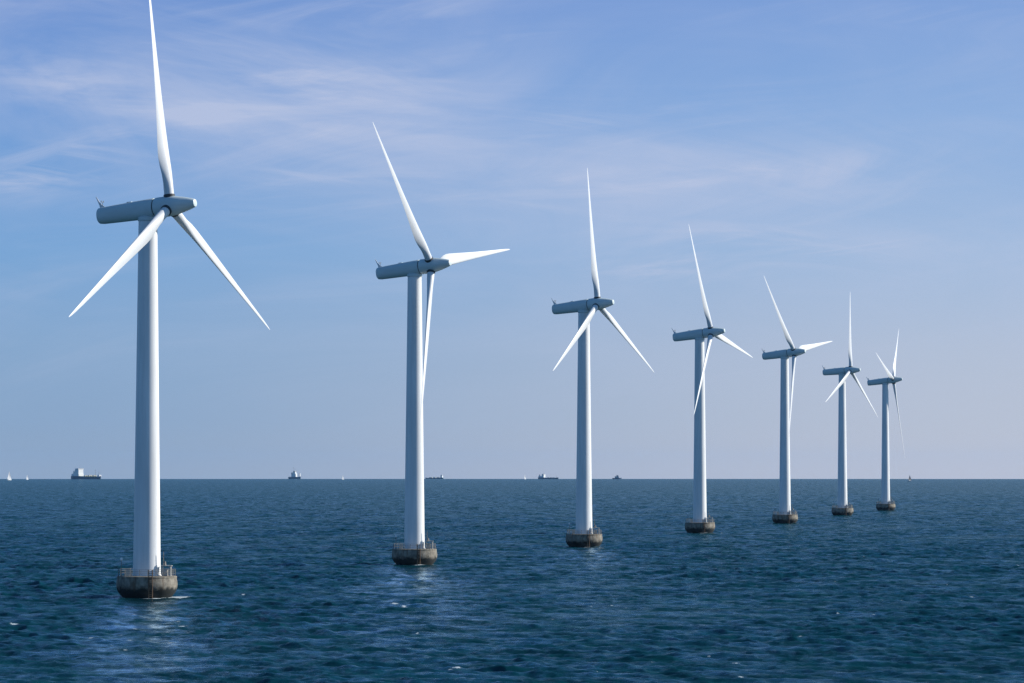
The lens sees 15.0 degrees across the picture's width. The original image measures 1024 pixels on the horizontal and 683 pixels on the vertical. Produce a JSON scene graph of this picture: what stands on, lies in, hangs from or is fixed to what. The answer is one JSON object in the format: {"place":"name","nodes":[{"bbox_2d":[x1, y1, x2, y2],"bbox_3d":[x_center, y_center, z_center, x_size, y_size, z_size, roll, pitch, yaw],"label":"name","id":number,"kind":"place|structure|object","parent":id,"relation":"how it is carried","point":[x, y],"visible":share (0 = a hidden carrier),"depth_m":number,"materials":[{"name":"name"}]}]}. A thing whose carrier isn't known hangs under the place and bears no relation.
{"place":"outdoors","nodes":[
{"label":"outdoors","id":0,"kind":"place"},
{"bbox_2d":[0,479,1023,682],"bbox_3d":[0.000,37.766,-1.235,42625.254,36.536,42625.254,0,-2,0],"label":"sea","id":1,"kind":"structure","parent":0,"point":[294,581],"depth_m":682.61,"materials":[{"name":"liquid"}]},
{"bbox_2d":[71,467,100,478],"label":"cargo ship","id":2,"kind":"object","parent":1,"relation":"on","point":[77,473],"visible":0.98,"depth_m":12607.16,"materials":[{"name":"blue paint"}]},
{"bbox_2d":[69,0,269,598],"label":"wind turbine","id":3,"kind":"object","parent":1,"relation":"in","point":[150,577],"visible":0.98,"depth_m":620.53,"materials":[{"name":"metal"}]},
{"bbox_2d":[288,467,300,478],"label":"supply ship","id":4,"kind":"object","parent":1,"relation":"on","point":[293,475],"visible":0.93,"depth_m":13189.26,"materials":[{"name":"blue paint"}]},
{"bbox_2d":[425,475,443,478],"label":"coaster","id":5,"kind":"object","parent":1,"relation":"on","point":[441,477],"visible":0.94,"depth_m":13784.07,"materials":[{"name":"blue paint"}]},
{"bbox_2d":[373,123,509,564],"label":"wind turbine","id":6,"kind":"object","parent":1,"relation":"in","point":[414,551],"visible":0.98,"depth_m":832.91,"materials":[{"name":"metal"}]},
{"bbox_2d":[538,474,557,478],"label":"freighter","id":7,"kind":"object","parent":1,"relation":"on","point":[541,477],"visible":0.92,"depth_m":12995.95,"materials":[{"name":"blue paint"}]},
{"bbox_2d":[551,168,653,546],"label":"wind turbine","id":8,"kind":"object","parent":1,"relation":"in","point":[583,535],"visible":0.98,"depth_m":1025.52,"materials":[{"name":"metal"}]},
{"bbox_2d":[672,227,752,532],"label":"wind turbine","id":9,"kind":"object","parent":1,"relation":"in","point":[698,523],"visible":0.96,"depth_m":1249.03,"materials":[{"name":"metal"}]},
{"bbox_2d":[762,277,831,523],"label":"wind turbine","id":10,"kind":"object","parent":1,"relation":"in","point":[785,514],"visible":0.99,"depth_m":1470.42,"materials":[{"name":"metal"}]},
{"bbox_2d":[822,304,877,515],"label":"wind turbine","id":11,"kind":"object","parent":1,"relation":"in","point":[843,373],"visible":0.98,"depth_m":1725.29,"materials":[{"name":"metal"}]},
{"bbox_2d":[866,331,904,510],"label":"wind turbine","id":12,"kind":"object","parent":1,"relation":"in","point":[885,504],"visible":1,"depth_m":1939.98,"materials":[{"name":"metal"}]},
{"bbox_2d":[0,0,1023,478],"label":"sky","id":13,"kind":"structure","parent":0,"point":[867,155],"materials":[{"name":"blue"}]}
]}

